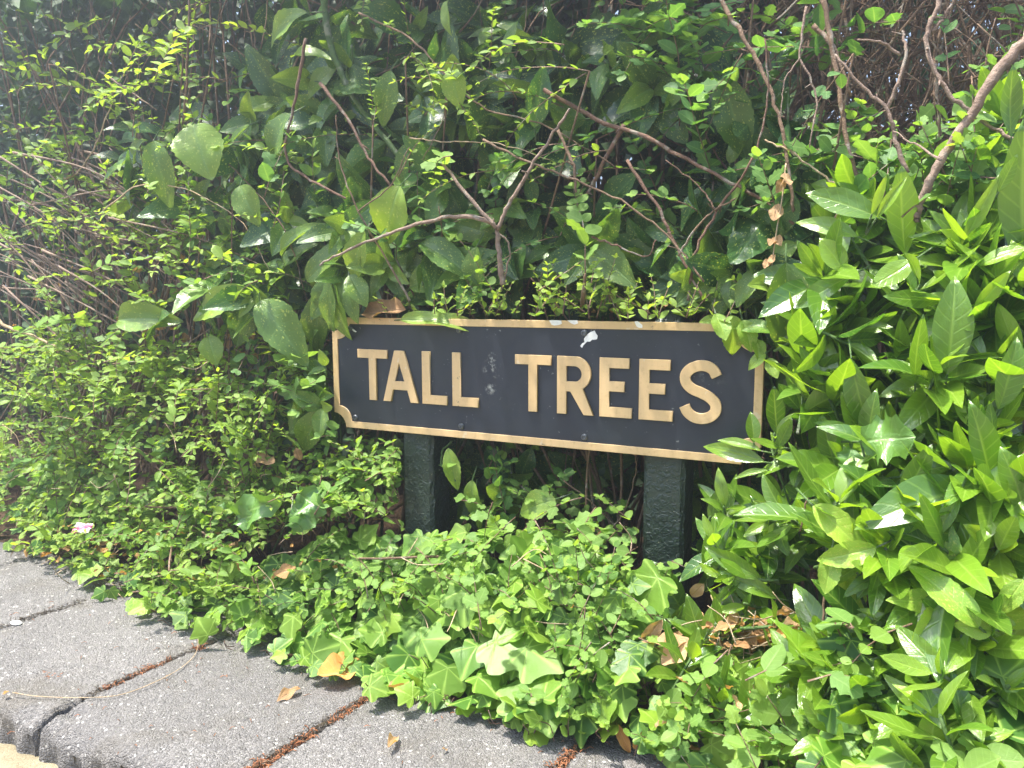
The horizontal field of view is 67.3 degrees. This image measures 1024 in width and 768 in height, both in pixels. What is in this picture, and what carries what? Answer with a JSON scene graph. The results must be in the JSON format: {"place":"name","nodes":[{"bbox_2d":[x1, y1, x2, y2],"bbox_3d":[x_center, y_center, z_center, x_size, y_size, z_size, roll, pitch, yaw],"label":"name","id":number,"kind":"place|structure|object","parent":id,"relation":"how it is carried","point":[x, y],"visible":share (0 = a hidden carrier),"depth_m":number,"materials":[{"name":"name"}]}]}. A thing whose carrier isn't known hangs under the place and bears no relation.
{"place":"outdoors","nodes":[
{"label":"outdoors","id":0,"kind":"place"},
{"bbox_2d":[0,329,380,560],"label":"soil","id":1,"kind":"structure","parent":0,"point":[2,514],"depth_m":2.14,"materials":[{"name":"brown soil"}]},
{"bbox_2d":[0,383,1023,705],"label":"soil bed","id":2,"kind":"object","parent":1,"relation":"on","point":[252,555],"visible":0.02,"depth_m":1.99,"materials":[{"name":"brown soil"}]},
{"bbox_2d":[0,110,181,507],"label":"leaved shrub","id":3,"kind":"object","parent":2,"relation":"on","point":[47,144],"visible":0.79,"depth_m":1.75,"materials":[{"name":"green plant"}]},
{"bbox_2d":[0,357,261,533],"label":"leaved shrub","id":4,"kind":"object","parent":2,"relation":"on","point":[83,480],"visible":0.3,"depth_m":1.94,"materials":[{"name":"green plant"}]},
{"bbox_2d":[0,391,281,634],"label":"leaved shrub","id":5,"kind":"object","parent":2,"relation":"on","point":[104,516],"visible":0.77,"depth_m":1.63,"materials":[{"name":"green plant"}]},
{"bbox_2d":[71,523,92,533],"bbox_3d":[-0.904,0.303,1.617,0.041,0.025,0.009,1,-28,7],"label":"wrapper","id":6,"kind":"object","parent":5,"relation":"on","point":[80,527],"visible":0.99,"depth_m":1.62,"materials":[{"name":"white plastic"}]},
{"bbox_2d":[0,0,298,511],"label":"leaved shrub","id":7,"kind":"object","parent":2,"relation":"on","point":[156,50],"visible":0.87,"depth_m":1.61,"materials":[{"name":"green plant"}]},
{"bbox_2d":[98,70,156,110],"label":"bare branch","id":8,"kind":"object","parent":7,"relation":"attached to","point":[103,73],"visible":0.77,"depth_m":1.64,"materials":[{"name":"brown plant"}]},
{"bbox_2d":[178,0,190,118],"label":"bare branch","id":9,"kind":"object","parent":7,"relation":"attached to","point":[186,66],"visible":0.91,"depth_m":1.48,"materials":[{"name":"brown wood"}]},
{"bbox_2d":[0,303,326,544],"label":"leaved shrub","id":10,"kind":"object","parent":2,"relation":"on","point":[152,367],"visible":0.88,"depth_m":1.58,"materials":[{"name":"green plant"}]},
{"bbox_2d":[0,319,71,355],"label":"bare branch","id":11,"kind":"object","parent":10,"relation":"on","point":[29,334],"visible":0.5,"depth_m":1.79,"materials":[{"name":"wood"}]},
{"bbox_2d":[224,207,232,433],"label":"bare branch","id":12,"kind":"object","parent":10,"relation":"attached to","point":[230,337],"visible":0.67,"depth_m":1.48,"materials":[{"name":"brown plant"}]},
{"bbox_2d":[293,448,302,460],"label":"dead leaf","id":13,"kind":"object","parent":10,"relation":"on","point":[298,453],"visible":1,"depth_m":1.40,"materials":[{"name":"brown plant"}]},
{"bbox_2d":[0,88,377,551],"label":"snowberry shrub","id":14,"kind":"object","parent":2,"relation":"on","point":[265,171],"visible":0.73,"depth_m":1.48,"materials":[{"name":"green plant"}]},
{"bbox_2d":[0,74,379,531],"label":"leaved shrub","id":15,"kind":"object","parent":2,"relation":"on","point":[191,227],"visible":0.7,"depth_m":1.60,"materials":[{"name":"green plant"}]},
{"bbox_2d":[63,105,111,179],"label":"bare branch","id":16,"kind":"object","parent":15,"relation":"attached to","point":[78,171],"visible":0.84,"depth_m":1.71,"materials":[{"name":"wood"}]},
{"bbox_2d":[102,184,268,268],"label":"bare branch","id":17,"kind":"object","parent":15,"relation":"attached to","point":[122,195],"visible":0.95,"depth_m":1.50,"materials":[{"name":"wood"}]},
{"bbox_2d":[283,38,390,198],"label":"bare branch","id":18,"kind":"object","parent":15,"relation":"attached to","point":[327,92],"visible":0.99,"depth_m":1.32,"materials":[{"name":"red plant"}]},
{"bbox_2d":[55,90,391,552],"bbox_3d":[-0.625,-0.141,1.674,1.027,1.085,0.449,3,8,26],"label":"spotted laurel","id":19,"kind":"object","parent":2,"relation":"on","point":[277,323],"visible":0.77,"depth_m":1.45,"materials":[{"name":"green plant"}]},
{"bbox_2d":[0,147,257,496],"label":"bare stems","id":20,"kind":"object","parent":19,"relation":"attached to","point":[66,282],"visible":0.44,"depth_m":1.79,"materials":[{"name":"brown plant"}]},
{"bbox_2d":[228,164,307,300],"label":"bare branch","id":21,"kind":"object","parent":19,"relation":"attached to","point":[279,222],"visible":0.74,"depth_m":1.42,"materials":[{"name":"brown wood"}]},
{"bbox_2d":[0,0,479,491],"bbox_3d":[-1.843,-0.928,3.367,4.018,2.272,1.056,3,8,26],"label":"hedge","id":22,"kind":"object","parent":2,"relation":"on","point":[35,115],"visible":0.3,"depth_m":2.96,"materials":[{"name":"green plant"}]},
{"bbox_2d":[216,488,281,563],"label":"holly sprig","id":23,"kind":"object","parent":2,"relation":"on","point":[248,510],"visible":0.92,"depth_m":1.36,"materials":[{"name":"green plant"}]},
{"bbox_2d":[80,392,456,582],"bbox_3d":[-0.460,0.222,1.484,0.808,0.410,0.359,3,8,26],"label":"leaved shrub","id":24,"kind":"object","parent":2,"relation":"on","point":[346,493],"visible":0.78,"depth_m":1.44,"materials":[{"name":"green plant"}]},
{"bbox_2d":[255,453,274,464],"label":"dead leaf","id":25,"kind":"object","parent":24,"relation":"hanging from","point":[270,461],"visible":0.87,"depth_m":1.43,"materials":[{"name":"brown plant"}]},
{"bbox_2d":[440,440,455,481],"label":"curled stem","id":26,"kind":"object","parent":24,"relation":"attached to","point":[443,448],"visible":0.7,"depth_m":1.34,"materials":[{"name":"green plant"}]},
{"bbox_2d":[270,484,326,554],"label":"holly sprig","id":27,"kind":"object","parent":2,"relation":"on","point":[301,517],"visible":0.88,"depth_m":1.31,"materials":[{"name":"green plant"}]},
{"bbox_2d":[265,235,421,537],"bbox_3d":[-0.356,0.057,1.549,0.252,0.721,0.519,-4,8,-26],"label":"spotted laurel","id":28,"kind":"object","parent":2,"relation":"on","point":[362,291],"visible":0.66,"depth_m":1.38,"materials":[{"name":"green plant"}]},
{"bbox_2d":[310,260,468,528],"bbox_3d":[-0.224,0.109,1.365,0.400,0.658,0.133,5,8,36],"label":"spotted laurel","id":29,"kind":"object","parent":2,"relation":"on","point":[325,299],"visible":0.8,"depth_m":1.33,"materials":[{"name":"green plant"}]},
{"bbox_2d":[195,517,677,681],"bbox_3d":[-0.165,0.331,1.247,0.957,0.297,0.273,3,8,26],"label":"creeping shrub","id":30,"kind":"object","parent":2,"relation":"on","point":[365,577],"visible":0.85,"depth_m":1.15,"materials":[{"name":"green plant"}]},
{"bbox_2d":[222,0,673,553],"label":"spotted laurel","id":31,"kind":"object","parent":2,"relation":"on","point":[446,258],"visible":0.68,"depth_m":1.33,"materials":[{"name":"green plant"}]},
{"bbox_2d":[320,0,397,155],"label":"bare branch","id":32,"kind":"object","parent":31,"relation":"on","point":[341,72],"visible":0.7,"depth_m":1.37,"materials":[{"name":"brown wood"}]},
{"bbox_2d":[409,137,549,159],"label":"bare branch","id":33,"kind":"object","parent":31,"relation":"attached to","point":[469,141],"visible":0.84,"depth_m":1.24,"materials":[{"name":"wood"}]},
{"bbox_2d":[354,0,609,545],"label":"leaved shrub","id":34,"kind":"object","parent":2,"relation":"on","point":[434,100],"visible":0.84,"depth_m":1.22,"materials":[{"name":"green plant"}]},
{"bbox_2d":[358,12,614,166],"bbox_3d":[-0.054,-0.475,1.220,0.453,0.285,0.016,3,7,24],"label":"bare branch","id":35,"kind":"object","parent":34,"relation":"attached to","point":[410,38],"visible":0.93,"depth_m":1.24,"materials":[{"name":"brown wood"}]},
{"bbox_2d":[442,440,572,535],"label":"spotted laurel","id":36,"kind":"object","parent":2,"relation":"on","point":[525,464],"visible":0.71,"depth_m":1.31,"materials":[{"name":"green plant"}]},
{"bbox_2d":[0,0,1023,548],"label":"twig thicket","id":37,"kind":"object","parent":2,"relation":"on","point":[884,56],"visible":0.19,"depth_m":1.36,"materials":[{"name":"brown plant"}]},
{"bbox_2d":[330,53,742,553],"bbox_3d":[0.029,-0.009,1.273,0.676,0.915,0.380,3,8,26],"label":"snowberry shrub","id":38,"kind":"object","parent":2,"relation":"on","point":[573,217],"visible":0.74,"depth_m":1.19,"materials":[{"name":"green plant"}]},
{"bbox_2d":[335,115,410,300],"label":"bare branch","id":39,"kind":"object","parent":38,"relation":"attached to","point":[391,268],"visible":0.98,"depth_m":1.28,"materials":[{"name":"brown wood"}]},
{"bbox_2d":[319,108,570,284],"bbox_3d":[-0.113,-0.278,1.189,0.425,0.250,0.034,2,7,21],"label":"bare branch","id":40,"kind":"object","parent":38,"relation":"attached to","point":[486,218],"visible":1,"depth_m":1.16,"materials":[{"name":"brown plant"}]},
{"bbox_2d":[332,305,764,645],"bbox_3d":[0.028,0.184,1.286,0.750,0.626,0.080,3,8,26],"label":"street sign","id":41,"kind":"object","parent":2,"relation":"on","point":[669,395],"visible":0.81,"depth_m":1.20,"materials":[{"name":"black metal"}]},
{"bbox_2d":[361,297,405,318],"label":"dead leaf","id":42,"kind":"object","parent":41,"relation":"on","point":[393,305],"visible":1,"depth_m":1.34,"materials":[{"name":"brown plant"}]},
{"bbox_2d":[268,0,857,528],"bbox_3d":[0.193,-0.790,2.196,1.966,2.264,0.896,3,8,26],"label":"hedge","id":43,"kind":"object","parent":2,"relation":"on","point":[567,16],"visible":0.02,"depth_m":1.99,"materials":[{"name":"green plant"}]},
{"bbox_2d":[373,253,755,567],"bbox_3d":[0.083,0.122,1.273,0.633,0.656,0.286,3,8,26],"label":"leaved shrub","id":44,"kind":"object","parent":2,"relation":"on","point":[624,305],"visible":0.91,"depth_m":1.17,"materials":[{"name":"green plant"}]},
{"bbox_2d":[563,450,643,563],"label":"bare branch","id":45,"kind":"object","parent":44,"relation":"attached to","point":[613,487],"visible":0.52,"depth_m":1.34,"materials":[{"name":"brown wood"}]},
{"bbox_2d":[454,442,698,606],"bbox_3d":[0.106,0.261,1.243,0.427,0.388,0.322,3,8,26],"label":"snowberry shrub","id":46,"kind":"object","parent":2,"relation":"on","point":[582,525],"visible":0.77,"depth_m":1.20,"materials":[{"name":"green plant"}]},
{"bbox_2d":[398,440,764,566],"bbox_3d":[0.108,0.238,1.535,0.836,0.365,0.454,3,8,26],"label":"spotted laurel","id":47,"kind":"object","parent":2,"relation":"on","point":[470,454],"visible":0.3,"depth_m":1.45,"materials":[{"name":"green plant"}]},
{"bbox_2d":[547,0,877,616],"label":"spotted laurel","id":48,"kind":"object","parent":2,"relation":"on","point":[729,241],"visible":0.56,"depth_m":1.14,"materials":[{"name":"green plant"}]},
{"bbox_2d":[483,129,735,281],"bbox_3d":[0.129,-0.260,1.104,0.383,0.228,0.025,4,8,28],"label":"bare branch","id":49,"kind":"object","parent":48,"relation":"attached to","point":[571,162],"visible":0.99,"depth_m":1.10,"materials":[{"name":"brown wood"}]},
{"bbox_2d":[592,159,704,300],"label":"bare branch","id":50,"kind":"object","parent":48,"relation":"attached to","point":[640,181],"visible":1,"depth_m":1.09,"materials":[{"name":"red plant"}]},
{"bbox_2d":[543,88,794,224],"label":"bare branch","id":51,"kind":"object","parent":48,"relation":"attached to","point":[622,128],"visible":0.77,"depth_m":1.13,"materials":[{"name":"red plant"}]},
{"bbox_2d":[665,38,769,300],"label":"bare branch","id":52,"kind":"object","parent":48,"relation":"attached to","point":[714,216],"visible":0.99,"depth_m":1.03,"materials":[{"name":"red plant"}]},
{"bbox_2d":[719,0,857,211],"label":"bare branch","id":53,"kind":"object","parent":48,"relation":"attached to","point":[828,37],"visible":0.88,"depth_m":1.00,"materials":[{"name":"brown wood"}]},
{"bbox_2d":[645,583,829,767],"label":"glossy laurel","id":54,"kind":"object","parent":2,"relation":"on","point":[695,633],"visible":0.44,"depth_m":0.96,"materials":[{"name":"green plant"}]},
{"bbox_2d":[651,468,827,632],"bbox_3d":[0.348,0.285,1.089,0.289,0.375,0.317,3,8,26],"label":"glossy laurel","id":55,"kind":"object","parent":2,"relation":"on","point":[763,547],"visible":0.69,"depth_m":1.01,"materials":[{"name":"green plant"}]},
{"bbox_2d":[689,583,704,596],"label":"dead leaf","id":56,"kind":"object","parent":55,"relation":"hanging from","point":[696,590],"visible":1,"depth_m":1.05,"materials":[{"name":"brown plant"}]},
{"bbox_2d":[576,0,916,614],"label":"snowberry shrub","id":57,"kind":"object","parent":2,"relation":"on","point":[665,23],"visible":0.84,"depth_m":1.07,"materials":[{"name":"green plant"}]},
{"bbox_2d":[773,6,817,147],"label":"bare branch","id":58,"kind":"object","parent":57,"relation":"attached to","point":[799,51],"visible":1,"depth_m":0.98,"materials":[{"name":"brown plant"}]},
{"bbox_2d":[699,297,794,598],"bbox_3d":[0.348,0.175,1.080,0.163,0.590,0.084,-1,7,-11],"label":"spotted laurel","id":59,"kind":"object","parent":2,"relation":"on","point":[734,333],"visible":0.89,"depth_m":1.04,"materials":[{"name":"green plant"}]},
{"bbox_2d":[703,385,811,594],"bbox_3d":[0.328,0.236,1.048,0.155,0.478,0.063,3,8,26],"label":"glossy laurel","id":60,"kind":"object","parent":2,"relation":"on","point":[736,449],"visible":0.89,"depth_m":1.03,"materials":[{"name":"green plant"}]},
{"bbox_2d":[699,243,825,612],"bbox_3d":[0.369,0.113,1.157,0.217,0.698,0.320,5,8,34],"label":"spotted laurel","id":61,"kind":"object","parent":2,"relation":"on","point":[748,284],"visible":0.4,"depth_m":1.03,"materials":[{"name":"green plant"}]},
{"bbox_2d":[756,413,830,616],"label":"glossy laurel","id":62,"kind":"object","parent":2,"relation":"on","point":[795,481],"visible":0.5,"depth_m":1.02,"materials":[{"name":"green plant"}]},
{"bbox_2d":[780,721,820,758],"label":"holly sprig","id":63,"kind":"object","parent":2,"relation":"on","point":[800,734],"visible":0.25,"depth_m":0.79,"materials":[{"name":"green plant"}]},
{"bbox_2d":[656,607,1023,767],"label":"creeping shrub","id":64,"kind":"object","parent":2,"relation":"on","point":[689,722],"visible":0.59,"depth_m":0.82,"materials":[{"name":"green plant"}]},
{"bbox_2d":[734,384,1023,688],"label":"glossy laurel","id":65,"kind":"object","parent":2,"relation":"on","point":[974,495],"visible":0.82,"depth_m":0.76,"materials":[{"name":"green plant"}]},
{"bbox_2d":[836,410,915,493],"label":"holly sprig","id":66,"kind":"object","parent":65,"relation":"in","point":[887,438],"visible":0.66,"depth_m":0.82,"materials":[{"name":"green plant"}]},
{"bbox_2d":[745,0,1023,607],"bbox_3d":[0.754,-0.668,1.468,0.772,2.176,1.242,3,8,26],"label":"hedge","id":67,"kind":"object","parent":2,"relation":"on","point":[881,348],"visible":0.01,"depth_m":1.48,"materials":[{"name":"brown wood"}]},
{"bbox_2d":[752,140,1023,351],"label":"glossy laurel","id":68,"kind":"object","parent":2,"relation":"on","point":[835,260],"visible":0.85,"depth_m":0.92,"materials":[{"name":"green plant"}]},
{"bbox_2d":[762,163,792,285],"bbox_3d":[0.344,-0.205,0.998,0.034,0.161,0.024,3,8,26],"label":"dead spray","id":69,"kind":"object","parent":68,"relation":"hanging from","point":[776,211],"visible":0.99,"depth_m":1.00,"materials":[{"name":"brown plant"}]},
{"bbox_2d":[765,139,834,182],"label":"bare branch","id":70,"kind":"object","parent":68,"relation":"attached to","point":[802,161],"visible":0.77,"depth_m":1.00,"materials":[{"name":"wood"}]},
{"bbox_2d":[834,30,909,172],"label":"bare branch","id":71,"kind":"object","parent":68,"relation":"attached to","point":[893,128],"visible":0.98,"depth_m":0.92,"materials":[{"name":"brown plant"}]},
{"bbox_2d":[892,33,1023,222],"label":"bare branch","id":72,"kind":"object","parent":68,"relation":"on","point":[1003,64],"visible":1,"depth_m":0.86,"materials":[{"name":"brown plant"}]},
{"bbox_2d":[759,258,1023,478],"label":"glossy laurel","id":73,"kind":"object","parent":2,"relation":"on","point":[818,373],"visible":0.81,"depth_m":0.87,"materials":[{"name":"green plant"}]},
{"bbox_2d":[770,579,1023,767],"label":"glossy laurel","id":74,"kind":"object","parent":2,"relation":"on","point":[911,680],"visible":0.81,"depth_m":0.71,"materials":[{"name":"green plant"}]},
{"bbox_2d":[799,498,825,620],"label":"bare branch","id":75,"kind":"object","parent":74,"relation":"attached to","point":[823,608],"visible":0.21,"depth_m":0.83,"materials":[{"name":"brown wood"}]},
{"bbox_2d":[780,142,1023,449],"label":"glossy laurel","id":76,"kind":"object","parent":2,"relation":"on","point":[801,440],"depth_m":1.09,"materials":[{"name":"green plant"}]},
{"bbox_2d":[796,488,1023,651],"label":"spotted laurel","id":77,"kind":"object","parent":2,"relation":"on","point":[951,596],"visible":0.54,"depth_m":0.74,"materials":[{"name":"green plant"}]},
{"bbox_2d":[797,4,1023,631],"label":"snowberry shrub","id":78,"kind":"object","parent":2,"relation":"on","point":[958,170],"visible":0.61,"depth_m":0.94,"materials":[{"name":"green plant"}]},
{"bbox_2d":[923,0,1012,184],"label":"bare branch","id":79,"kind":"object","parent":78,"relation":"attached to","point":[943,84],"visible":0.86,"depth_m":0.91,"materials":[{"name":"brown plant"}]},
{"bbox_2d":[864,63,1023,383],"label":"glossy laurel","id":80,"kind":"object","parent":2,"relation":"on","point":[949,261],"visible":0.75,"depth_m":0.85,"materials":[{"name":"green plant"}]},
{"bbox_2d":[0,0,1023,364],"bbox_3d":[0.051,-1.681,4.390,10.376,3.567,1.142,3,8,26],"label":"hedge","id":81,"kind":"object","parent":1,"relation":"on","point":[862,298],"depth_m":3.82,"materials":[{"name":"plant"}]},
{"label":"ground","id":82,"kind":"structure","parent":0,"visible":0},
{"bbox_2d":[0,542,41,566],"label":"kerb slab","id":83,"kind":"structure","parent":82,"relation":"on","point":[6,558],"depth_m":1.76,"materials":[{"name":"concrete"}]},
{"bbox_2d":[0,743,57,767],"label":"gutter","id":84,"kind":"object","parent":82,"relation":"on","point":[11,756],"visible":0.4,"depth_m":1.09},
{"bbox_2d":[0,554,128,628],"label":"kerb slab","id":85,"kind":"structure","parent":82,"relation":"on","point":[30,586],"depth_m":1.57,"materials":[{"name":"concrete"}]},
{"bbox_2d":[0,585,246,756],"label":"kerb slab","id":86,"kind":"structure","parent":82,"relation":"on","point":[31,650],"depth_m":1.28,"materials":[{"name":"concrete"}]},
{"bbox_2d":[12,646,197,697],"bbox_3d":[-0.603,0.453,1.206,0.125,0.007,0.282,6,9,43],"label":"dry tendril","id":87,"kind":"object","parent":86,"relation":"on","point":[104,696],"visible":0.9,"depth_m":1.14,"materials":[{"name":"plant"}]},
{"bbox_2d":[39,632,374,767],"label":"kerb slab","id":88,"kind":"structure","parent":82,"relation":"on","point":[207,702],"depth_m":1.10,"materials":[{"name":"concrete"}]},
{"bbox_2d":[277,686,300,700],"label":"dead leaf","id":89,"kind":"object","parent":88,"relation":"on","point":[286,693],"visible":1,"depth_m":1.14,"materials":[{"name":"beige plant"}]},
{"bbox_2d":[0,598,588,767],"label":"moss debris","id":90,"kind":"object","parent":88,"relation":"on","point":[209,643],"visible":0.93,"depth_m":1.09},
{"bbox_2d":[317,652,354,679],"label":"dead leaf","id":91,"kind":"object","parent":88,"relation":"on","point":[331,664],"visible":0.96,"depth_m":1.18,"materials":[{"name":"plant"}]},
{"bbox_2d":[100,643,592,767],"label":"joint debris","id":92,"kind":"object","parent":88,"relation":"on","point":[565,762],"visible":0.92,"depth_m":1.02,"materials":[{"name":"brown soil"}]},
{"bbox_2d":[0,344,829,687],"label":"twig litter","id":93,"kind":"object","parent":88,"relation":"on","point":[438,564],"visible":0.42,"depth_m":1.14,"materials":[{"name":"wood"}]},
{"bbox_2d":[0,460,1023,767],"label":"ivy ground cover","id":94,"kind":"object","parent":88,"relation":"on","point":[434,664],"visible":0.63,"depth_m":1.12,"materials":[{"name":"green plant"}]},
{"bbox_2d":[273,563,295,578],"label":"dead leaf","id":95,"kind":"object","parent":94,"relation":"on","point":[282,572],"visible":0.94,"depth_m":1.35,"materials":[{"name":"beige plant"}]},
{"bbox_2d":[12,254,801,750],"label":"leaf litter","id":96,"kind":"object","parent":94,"relation":"on","point":[750,642],"visible":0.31,"depth_m":0.98,"materials":[{"name":"brown plant"}]},
{"bbox_2d":[502,607,733,767],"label":"creeping shrub","id":97,"kind":"object","parent":94,"relation":"on","point":[670,757],"visible":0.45,"depth_m":1.00,"materials":[{"name":"green plant"}]},
{"bbox_2d":[641,619,662,638],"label":"dead leaf","id":98,"kind":"object","parent":94,"relation":"on","point":[654,628],"visible":0.82,"depth_m":1.01,"materials":[{"name":"brown plant"}]},
{"bbox_2d":[641,632,688,646],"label":"dead leaf","id":99,"kind":"object","parent":94,"relation":"on","point":[661,638],"visible":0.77,"depth_m":0.99,"materials":[{"name":"beige plant"}]},
{"bbox_2d":[661,638,687,664],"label":"dead leaf","id":100,"kind":"object","parent":94,"relation":"on","point":[668,658],"visible":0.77,"depth_m":0.97,"materials":[{"name":"beige plant"}]},
{"bbox_2d":[265,692,595,767],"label":"kerb slab","id":101,"kind":"structure","parent":82,"relation":"on","point":[352,741],"depth_m":1.02,"materials":[{"name":"concrete"}]},
{"bbox_2d":[0,601,660,767],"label":"kerb crumbs","id":102,"kind":"object","parent":101,"relation":"on","point":[186,682],"visible":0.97,"depth_m":1.15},
{"bbox_2d":[387,732,398,746],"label":"dead leaf","id":103,"kind":"object","parent":101,"relation":"on","point":[392,739],"visible":1,"depth_m":1.01,"materials":[{"name":"beige plant"}]},
{"bbox_2d":[566,694,773,767],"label":"kerb slab","id":104,"kind":"structure","parent":82,"relation":"on","point":[613,754],"depth_m":0.99,"materials":[{"name":"concrete"}]},
{"bbox_2d":[616,723,630,752],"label":"dead leaf","id":105,"kind":"object","parent":104,"relation":"on","point":[623,740],"visible":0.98,"depth_m":1.00,"materials":[{"name":"brown plant"}]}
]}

